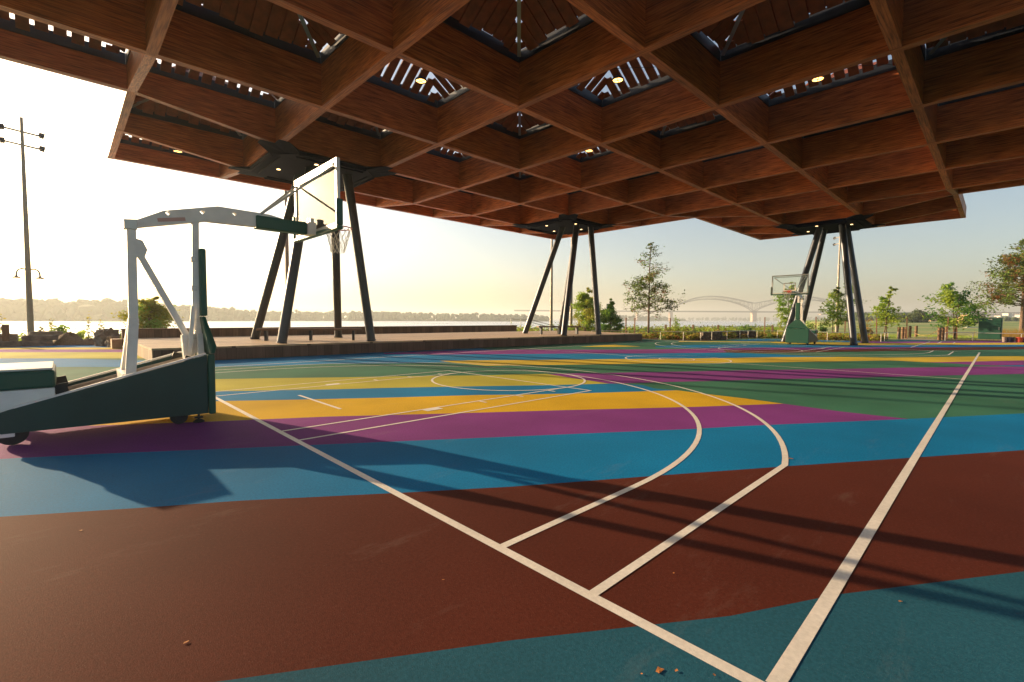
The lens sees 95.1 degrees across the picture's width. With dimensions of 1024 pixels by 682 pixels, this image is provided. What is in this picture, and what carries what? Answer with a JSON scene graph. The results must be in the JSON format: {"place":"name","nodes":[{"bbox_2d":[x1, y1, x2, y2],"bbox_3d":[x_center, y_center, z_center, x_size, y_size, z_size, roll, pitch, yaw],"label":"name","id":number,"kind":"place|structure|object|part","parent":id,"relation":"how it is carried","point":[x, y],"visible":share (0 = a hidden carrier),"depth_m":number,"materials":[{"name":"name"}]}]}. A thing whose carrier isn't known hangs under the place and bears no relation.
{"place":"outdoors","nodes":[
{"label":"outdoors","id":0,"kind":"place"},
{"bbox_2d":[0,341,21,346],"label":"stone block","id":1,"kind":"structure","parent":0,"point":[10,343],"depth_m":22.13,"materials":[{"name":"grey stone"}]},
{"bbox_2d":[22,340,52,346],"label":"stone block","id":2,"kind":"structure","parent":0,"point":[37,343],"depth_m":22.66,"materials":[{"name":"grey stone"}]},
{"bbox_2d":[21,335,58,340],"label":"stone block","id":3,"kind":"structure","parent":2,"relation":"on","point":[37,337],"depth_m":22.77,"materials":[{"name":"grey stone"}]},
{"bbox_2d":[48,318,53,330],"bbox_3d":[-27.859,-0.721,28.352,0.330,1.351,0.409,-2,4,-44],"label":"reed","id":4,"kind":"object","parent":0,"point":[50,325],"visible":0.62,"depth_m":28.32,"materials":[{"name":"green plant"}]},
{"bbox_2d":[50,324,70,333],"bbox_3d":[-27.009,-0.500,28.029,1.341,0.990,1.005,1,3,7],"label":"leafy weed","id":5,"kind":"object","parent":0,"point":[61,328],"visible":0.36,"depth_m":28.03,"materials":[{"name":"green plant"}]},
{"bbox_2d":[73,329,85,338],"bbox_3d":[-26.524,-0.366,28.664,0.732,0.710,0.648,2,3,31],"label":"leafy weed","id":6,"kind":"object","parent":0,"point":[82,332],"visible":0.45,"depth_m":28.70,"materials":[{"name":"green plant"}]},
{"bbox_2d":[84,310,92,336],"bbox_3d":[-26.710,-1.032,29.510,0.555,1.874,0.323,1,3,18],"label":"reed","id":7,"kind":"object","parent":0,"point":[88,321],"visible":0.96,"depth_m":29.49,"materials":[{"name":"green plant"}]},
{"bbox_2d":[110,339,121,348],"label":"step block","id":8,"kind":"structure","parent":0,"point":[116,343],"depth_m":21.32,"materials":[{"name":"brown wood"}]},
{"bbox_2d":[0,319,783,337],"bbox_3d":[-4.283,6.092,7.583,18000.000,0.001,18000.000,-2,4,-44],"label":"river","id":9,"kind":"structure","parent":0,"point":[17,327],"depth_m":477.55,"materials":[{"name":"white"}]},
{"bbox_2d":[514,296,912,321],"bbox_3d":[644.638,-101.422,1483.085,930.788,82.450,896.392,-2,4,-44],"label":"arch bridge","id":10,"kind":"structure","parent":9,"relation":"in","point":[753,315],"depth_m":1474.99,"materials":[{"name":"grey metal"}]},
{"bbox_2d":[241,320,742,320],"bbox_3d":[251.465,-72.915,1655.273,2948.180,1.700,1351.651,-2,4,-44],"label":"bank","id":11,"kind":"structure","parent":0,"point":[452,320],"depth_m":925.73,"materials":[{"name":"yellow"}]},
{"bbox_2d":[0,298,549,320],"bbox_3d":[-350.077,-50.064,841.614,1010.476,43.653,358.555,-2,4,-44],"label":"wood","id":12,"kind":"object","parent":11,"relation":"on","point":[55,309],"visible":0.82,"depth_m":687.45,"materials":[{"name":"green plant"}]},
{"bbox_2d":[569,315,685,320],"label":"wood","id":13,"kind":"object","parent":11,"relation":"on","point":[645,318],"visible":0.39,"depth_m":1517.65,"materials":[{"name":"green plant"}]},
{"bbox_2d":[654,316,832,320],"bbox_3d":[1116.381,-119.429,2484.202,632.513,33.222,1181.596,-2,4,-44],"label":"wood","id":14,"kind":"object","parent":11,"relation":"on","point":[759,318],"visible":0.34,"depth_m":2420.76,"materials":[{"name":"green plant"}]},
{"bbox_2d":[0,0,1023,319],"label":"sky","id":15,"kind":"structure","parent":0,"point":[79,198],"materials":[{"name":"white"}]},
{"bbox_2d":[621,320,1019,341],"bbox_3d":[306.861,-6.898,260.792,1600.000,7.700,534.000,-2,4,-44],"label":"ground","id":16,"kind":"structure","parent":0,"point":[925,328],"depth_m":88.75,"materials":[{"name":"green plant"}]},
{"bbox_2d":[0,117,45,334],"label":"light mast","id":17,"kind":"object","parent":16,"relation":"on","point":[29,300],"visible":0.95,"depth_m":27.05,"materials":[{"name":"metal"}]},
{"bbox_2d":[28,331,62,335],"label":"stone block","id":18,"kind":"structure","parent":16,"relation":"on","point":[59,333],"depth_m":25.07,"materials":[{"name":"grey stone"}]},
{"bbox_2d":[53,332,83,345],"bbox_3d":[-22.849,-0.116,24.104,1.700,0.706,1.800,-2,4,-44],"label":"mulch mound","id":19,"kind":"object","parent":16,"relation":"on","point":[68,338],"visible":0.86,"depth_m":23.78,"materials":[{"name":"brown wood"}]},
{"bbox_2d":[82,338,93,344],"bbox_3d":[-22.273,0.026,24.666,1.600,0.372,1.600,-2,4,-44],"label":"mulch mound","id":20,"kind":"object","parent":16,"relation":"on","point":[88,341],"visible":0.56,"depth_m":24.30,"materials":[{"name":"brown wood"}]},
{"bbox_2d":[93,327,119,345],"bbox_3d":[-20.042,-0.194,23.189,0.843,1.003,0.959,1,3,17],"label":"boulder","id":21,"kind":"object","parent":16,"relation":"on","point":[100,336],"visible":0.65,"depth_m":22.90,"materials":[{"name":"stone"}]},
{"bbox_2d":[105,335,119,346],"bbox_3d":[-19.102,0.041,22.421,0.651,0.625,0.509,2,3,35],"label":"boulder","id":22,"kind":"object","parent":16,"relation":"on","point":[107,343],"visible":0.58,"depth_m":22.26,"materials":[{"name":"stone"}]},
{"bbox_2d":[110,296,183,328],"bbox_3d":[-23.138,-1.387,29.818,3.681,2.974,3.823,-2,4,-44],"label":"round bush","id":23,"kind":"object","parent":16,"relation":"on","point":[152,313],"visible":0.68,"depth_m":29.50,"materials":[{"name":"green plant"}]},
{"bbox_2d":[284,190,290,326],"bbox_3d":[-14.323,-6.101,29.774,1.895,13.000,0.400,-2,4,-44],"label":"light mast","id":24,"kind":"object","parent":16,"relation":"on","point":[286,254],"visible":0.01,"depth_m":29.72,"materials":[{"name":"metal"}]},
{"bbox_2d":[18,322,826,339],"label":"bank weeds","id":25,"kind":"object","parent":16,"relation":"on","point":[781,328],"visible":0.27,"depth_m":52.45,"materials":[{"name":"green plant"}]},
{"bbox_2d":[0,338,1023,681],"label":"court surface","id":26,"kind":"object","parent":16,"relation":"on","point":[230,544],"visible":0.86,"depth_m":3.42,"materials":[{"name":"multicoloured paint"}]},
{"bbox_2d":[0,324,9,340],"bbox_3d":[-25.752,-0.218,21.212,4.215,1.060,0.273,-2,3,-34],"label":"fence post","id":27,"kind":"object","parent":26,"relation":"on","point":[5,332],"visible":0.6,"depth_m":22.23,"materials":[{"name":"brown wood"}]},
{"bbox_2d":[0,157,351,444],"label":"basketball hoop","id":28,"kind":"object","parent":26,"relation":"on","point":[179,387],"visible":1,"depth_m":6.36,"materials":[{"name":"paint"}]},
{"bbox_2d":[120,325,516,347],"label":"parapet wall","id":29,"kind":"structure","parent":26,"relation":"on","point":[168,332],"depth_m":28.34,"materials":[{"name":"brown concrete"}]},
{"bbox_2d":[123,330,641,360],"bbox_3d":[-3.458,-0.099,27.302,29.651,0.458,9.368,-2,4,-39],"label":"stage","id":30,"kind":"object","parent":26,"relation":"on","point":[237,347],"visible":0.8,"depth_m":20.99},
{"bbox_2d":[256,328,360,340],"bbox_3d":[-8.817,-0.292,20.521,4.215,0.530,0.400,0,3,-16],"label":"bench","id":31,"kind":"object","parent":30,"relation":"on","point":[265,330],"visible":0.98,"depth_m":20.36,"materials":[{"name":"brown wood"}]},
{"bbox_2d":[536,326,580,333],"bbox_3d":[3.053,-0.706,30.336,2.997,0.530,0.400,-1,3,-18],"label":"bench","id":32,"kind":"object","parent":30,"relation":"on","point":[558,329],"visible":0.92,"depth_m":30.18,"materials":[{"name":"brown wood"}]},
{"bbox_2d":[0,0,1023,344],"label":"timber canopy","id":33,"kind":"object","parent":26,"relation":"on","point":[724,132],"visible":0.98,"depth_m":14.86,"materials":[{"name":"wood"}]},
{"bbox_2d":[415,68,436,105],"bbox_3d":[-2.620,-7.700,13.476,0.331,0.442,5.097,0,3,1],"label":"pendant lamp","id":34,"kind":"object","parent":33,"relation":"hanging from","point":[420,80],"visible":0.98,"depth_m":13.47,"materials":[{"name":"metal"}]},
{"bbox_2d":[612,67,647,82],"bbox_3d":[3.025,-7.666,13.369,5.097,0.442,0.331,0,3,1],"label":"pendant lamp","id":35,"kind":"object","parent":33,"relation":"hanging from","point":[617,79],"visible":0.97,"depth_m":13.35,"materials":[{"name":"black glass"}]},
{"bbox_2d":[811,64,891,82],"bbox_3d":[8.671,-7.631,13.261,5.097,0.442,0.331,0,3,1],"label":"pendant lamp","id":36,"kind":"object","parent":33,"relation":"hanging from","point":[819,79],"visible":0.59,"depth_m":13.24,"materials":[{"name":"black glass"}]},
{"bbox_2d":[216,340,979,681],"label":"court lines","id":37,"kind":"object","parent":26,"relation":"on","point":[790,658],"visible":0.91,"depth_m":3.20,"materials":[{"name":"paint"}]},
{"bbox_2d":[656,667,663,672],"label":"dry leaf","id":38,"kind":"object","parent":26,"relation":"on","point":[658,669],"visible":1,"depth_m":1.96,"materials":[{"name":"brown plant"}]},
{"bbox_2d":[592,330,898,341],"bbox_3d":[17.655,-0.422,34.694,23.427,0.612,4.948,0,3,2],"label":"pipe railing","id":39,"kind":"object","parent":26,"relation":"on","point":[748,333],"visible":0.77,"depth_m":33.65,"materials":[{"name":"metal"}]},
{"bbox_2d":[770,274,817,344],"bbox_3d":[16.669,-1.760,27.348,4.424,3.970,1.930,-2,4,-44],"label":"basketball hoop","id":40,"kind":"object","parent":26,"relation":"on","point":[799,332],"visible":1,"depth_m":27.35,"materials":[{"name":"paint"}]},
{"bbox_2d":[945,332,1023,340],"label":"pipe railing","id":41,"kind":"object","parent":26,"relation":"on","point":[973,332],"visible":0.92,"depth_m":34.27,"materials":[{"name":"metal"}]},
{"bbox_2d":[1007,337,1014,341],"bbox_3d":[34.347,-0.100,32.309,0.509,0.350,0.509,-2,4,-44],"label":"planter tub","id":42,"kind":"object","parent":26,"relation":"on","point":[1010,339],"visible":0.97,"depth_m":32.13,"materials":[{"name":"grey"}]},
{"bbox_2d":[1015,337,1023,341],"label":"planter tub","id":43,"kind":"object","parent":26,"relation":"on","point":[1018,339],"visible":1,"depth_m":31.90,"materials":[{"name":"red plastic"}]},
{"bbox_2d":[18,331,1014,341],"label":"grass","id":44,"kind":"structure","parent":16,"relation":"on","point":[951,336],"depth_m":40.07,"materials":[{"name":"green plant"}]},
{"bbox_2d":[515,319,556,328],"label":"stair handrail","id":45,"kind":"object","parent":16,"relation":"on","point":[536,323],"visible":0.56,"depth_m":40.66,"materials":[{"name":"silver metal"}]},
{"bbox_2d":[550,239,552,330],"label":"light mast","id":46,"kind":"object","parent":16,"relation":"on","point":[551,300],"visible":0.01,"depth_m":45.76,"materials":[{"name":"metal"}]},
{"bbox_2d":[569,237,572,329],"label":"light mast","id":47,"kind":"object","parent":16,"relation":"on","point":[571,315],"depth_m":45.81,"materials":[{"name":"metal"}]},
{"bbox_2d":[567,287,605,331],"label":"leafy tree","id":48,"kind":"object","parent":16,"relation":"on","point":[584,305],"visible":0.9,"depth_m":42.13,"materials":[{"name":"green plant"}]},
{"bbox_2d":[594,298,624,332],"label":"leafy tree","id":49,"kind":"object","parent":16,"relation":"on","point":[608,313],"visible":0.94,"depth_m":40.66,"materials":[{"name":"green plant"}]},
{"bbox_2d":[773,282,803,328],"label":"young tree","id":50,"kind":"object","parent":16,"relation":"on","point":[784,310],"visible":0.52,"depth_m":43.74,"materials":[{"name":"green plant"}]},
{"bbox_2d":[642,337,1015,340],"bbox_3d":[30.241,-0.212,37.779,46.682,0.001,11.044,0,3,-1],"label":"planting bed","id":51,"kind":"object","parent":16,"relation":"on","point":[957,339],"visible":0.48,"depth_m":34.71,"materials":[{"name":"green plant"}]},
{"bbox_2d":[625,313,644,332],"bbox_3d":[9.732,-1.246,36.420,1.819,2.008,0.099,0,3,2],"label":"tree stake","id":52,"kind":"object","parent":51,"relation":"on","point":[626,323],"visible":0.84,"depth_m":36.44,"materials":[{"name":"brown wood"}]},
{"bbox_2d":[623,242,685,334],"bbox_3d":[10.942,-3.932,36.332,5.200,7.405,4.630,2,3,29],"label":"tree","id":53,"kind":"object","parent":51,"relation":"on","point":[639,285],"visible":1,"depth_m":36.04,"materials":[{"name":"green plant"}]},
{"bbox_2d":[662,327,681,335],"bbox_3d":[11.853,-0.604,34.676,1.285,0.915,1.270,1,3,10],"label":"shrub","id":54,"kind":"object","parent":51,"relation":"on","point":[669,329],"visible":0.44,"depth_m":34.47,"materials":[{"name":"green plant"}]},
{"bbox_2d":[669,315,680,334],"bbox_3d":[13.011,-1.139,37.055,1.199,1.827,0.888,-2,4,-44],"label":"shrub","id":55,"kind":"object","parent":51,"relation":"on","point":[676,328],"visible":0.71,"depth_m":36.93,"materials":[{"name":"green plant"}]},
{"bbox_2d":[684,328,697,336],"bbox_3d":[13.178,-0.545,34.599,1.166,0.838,1.116,-2,4,-44],"label":"shrub","id":56,"kind":"object","parent":51,"relation":"on","point":[688,332],"visible":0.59,"depth_m":34.52,"materials":[{"name":"green plant"}]},
{"bbox_2d":[735,331,745,337],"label":"stone block","id":57,"kind":"structure","parent":51,"relation":"on","point":[740,332],"depth_m":37.93,"materials":[{"name":"grey stone"}]},
{"bbox_2d":[737,323,756,330],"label":"shrub","id":58,"kind":"object","parent":51,"relation":"on","point":[747,327],"visible":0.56,"depth_m":42.27,"materials":[{"name":"green plant"}]},
{"bbox_2d":[609,329,887,340],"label":"bed plants","id":59,"kind":"object","parent":51,"relation":"on","point":[823,335],"visible":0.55,"depth_m":35.10,"materials":[{"name":"green plant"}]},
{"bbox_2d":[745,331,755,337],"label":"stone block","id":60,"kind":"structure","parent":51,"relation":"on","point":[752,334],"depth_m":37.87,"materials":[{"name":"grey stone"}]},
{"bbox_2d":[806,321,816,329],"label":"shrub","id":61,"kind":"object","parent":51,"relation":"on","point":[811,326],"visible":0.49,"depth_m":40.21,"materials":[{"name":"green plant"}]},
{"bbox_2d":[818,324,827,333],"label":"shrub","id":62,"kind":"object","parent":51,"relation":"on","point":[824,329],"visible":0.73,"depth_m":40.28,"materials":[{"name":"green plant"}]},
{"bbox_2d":[867,326,873,333],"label":"shrub","id":63,"kind":"object","parent":51,"relation":"on","point":[869,331],"visible":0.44,"depth_m":35.54,"materials":[{"name":"green plant"}]},
{"bbox_2d":[941,328,944,339],"bbox_3d":[32.353,-0.537,35.158,0.234,0.950,0.228,-2,4,-44],"label":"wooden bollard","id":64,"kind":"object","parent":51,"relation":"on","point":[943,334],"visible":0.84,"depth_m":35.09,"materials":[{"name":"brown wood"}]},
{"bbox_2d":[917,282,998,338],"bbox_3d":[35.411,-2.428,36.940,3.784,4.596,4.619,0,3,-13],"label":"young tree","id":65,"kind":"object","parent":51,"relation":"on","point":[949,299],"visible":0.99,"depth_m":37.07,"materials":[{"name":"green plant"}]},
{"bbox_2d":[977,318,1003,339],"bbox_3d":[36.356,-0.897,35.591,0.890,1.670,1.320,-2,4,-41],"label":"utility cabinet","id":66,"kind":"object","parent":51,"relation":"on","point":[988,328],"visible":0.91,"depth_m":35.30,"materials":[{"name":"metal"}]},
{"bbox_3d":[36.050,-0.901,35.325,0.016,1.380,1.140,-2,4,-41],"label":"door","id":67,"kind":"part","parent":66,"relation":"part of","materials":[{"name":"green metal"}]},
{"bbox_2d":[833,235,840,331],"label":"light mast","id":68,"kind":"object","parent":16,"relation":"on","point":[838,277],"visible":0.55,"depth_m":54.59,"materials":[{"name":"metal"}]},
{"bbox_2d":[817,286,870,333],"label":"young tree","id":69,"kind":"object","parent":16,"relation":"on","point":[836,295],"visible":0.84,"depth_m":42.30,"materials":[{"name":"green plant"}]},
{"bbox_2d":[868,286,906,337],"bbox_3d":[29.488,-2.233,36.649,2.264,4.176,2.958,1,3,12],"label":"young tree","id":70,"kind":"object","parent":16,"relation":"on","point":[884,314],"visible":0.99,"depth_m":36.87,"materials":[{"name":"green plant"}]},
{"bbox_2d":[897,327,900,338],"bbox_3d":[30.513,-0.632,36.924,0.234,0.950,0.228,-2,4,-44],"label":"wooden bollard","id":71,"kind":"object","parent":16,"relation":"on","point":[899,331],"visible":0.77,"depth_m":36.86,"materials":[{"name":"brown wood"}]},
{"bbox_2d":[896,308,931,322],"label":"round tree","id":72,"kind":"object","parent":16,"relation":"on","point":[915,316],"visible":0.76,"depth_m":162.95,"materials":[{"name":"green plant"}]},
{"bbox_2d":[818,312,1019,315],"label":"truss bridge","id":73,"kind":"structure","parent":16,"relation":"on","point":[966,313],"depth_m":638.12,"materials":[{"name":"metal"}]},
{"bbox_2d":[831,312,1011,319],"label":"wood","id":74,"kind":"object","parent":16,"relation":"on","point":[870,313],"visible":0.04,"depth_m":521.89,"materials":[{"name":"green plant"}]},
{"bbox_2d":[904,336,950,339],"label":"footpath","id":75,"kind":"structure","parent":16,"relation":"on","point":[913,338],"depth_m":38.02,"materials":[{"name":"beige concrete"}]},
{"bbox_2d":[901,327,904,338],"bbox_3d":[31.447,-0.654,37.684,0.234,0.930,0.228,-2,4,-44],"label":"wooden bollard","id":76,"kind":"object","parent":75,"relation":"on","point":[902,332],"visible":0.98,"depth_m":37.61,"materials":[{"name":"brown wood"}]},
{"bbox_2d":[906,317,907,338],"bbox_3d":[31.297,-1.012,37.103,0.070,1.701,0.133,-2,4,-44],"label":"tree stake","id":77,"kind":"object","parent":75,"relation":"on","point":[907,328],"visible":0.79,"depth_m":37.08,"materials":[{"name":"brown wood"}]},
{"bbox_2d":[908,326,911,337],"bbox_3d":[33.967,-0.787,39.965,0.234,1.000,0.228,-2,4,-44],"label":"wooden bollard","id":78,"kind":"object","parent":75,"relation":"on","point":[909,332],"visible":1,"depth_m":39.90,"materials":[{"name":"brown wood"}]},
{"bbox_2d":[914,326,917,336],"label":"wooden bollard","id":79,"kind":"object","parent":75,"relation":"on","point":[916,332],"visible":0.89,"depth_m":41.26,"materials":[{"name":"brown wood"}]},
{"bbox_2d":[937,328,941,339],"bbox_3d":[31.745,-0.522,34.781,0.234,0.950,0.228,-2,4,-44],"label":"wooden bollard","id":80,"kind":"object","parent":75,"relation":"on","point":[939,334],"visible":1,"depth_m":34.70,"materials":[{"name":"brown wood"}]},
{"bbox_2d":[845,312,1019,320],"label":"wood","id":81,"kind":"object","parent":16,"relation":"on","point":[873,317],"visible":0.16,"depth_m":314.05,"materials":[{"name":"green plant"}]},
{"bbox_2d":[957,239,1023,331],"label":"autumn tree","id":82,"kind":"object","parent":16,"relation":"on","point":[1014,261],"visible":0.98,"depth_m":46.34,"materials":[{"name":"green plant"}]},
{"bbox_2d":[974,328,1023,336],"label":"dry reeds","id":83,"kind":"object","parent":16,"relation":"on","point":[1012,335],"visible":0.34,"depth_m":40.94,"materials":[{"name":"brown plant"}]},
{"bbox_2d":[1002,313,1011,316],"bbox_3d":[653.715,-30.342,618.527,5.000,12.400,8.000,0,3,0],"label":"riverside shed","id":84,"kind":"structure","parent":16,"relation":"on","point":[1007,314],"depth_m":615.39,"materials":[{"name":"beige"}]},
{"bbox_3d":[-24.694,0.177,21.927,0.785,0.258,0.559,-2,4,-44],"label":"stone block","id":85,"kind":"object","parent":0,"visible":0},
{"bbox_2d":[0,334,18,340],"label":"stone block","id":86,"kind":"structure","parent":85,"relation":"on","point":[14,337],"depth_m":22.79,"materials":[{"name":"grey stone"}]},
{"bbox_3d":[13.838,-0.241,33.857,0.499,0.329,0.529,0,3,-6],"label":"stone block","id":87,"kind":"object","parent":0,"visible":0},
{"bbox_2d":[699,332,709,335],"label":"stone block","id":88,"kind":"structure","parent":87,"relation":"on","point":[705,334],"depth_m":33.60,"materials":[{"name":"grey stone"}]}
]}

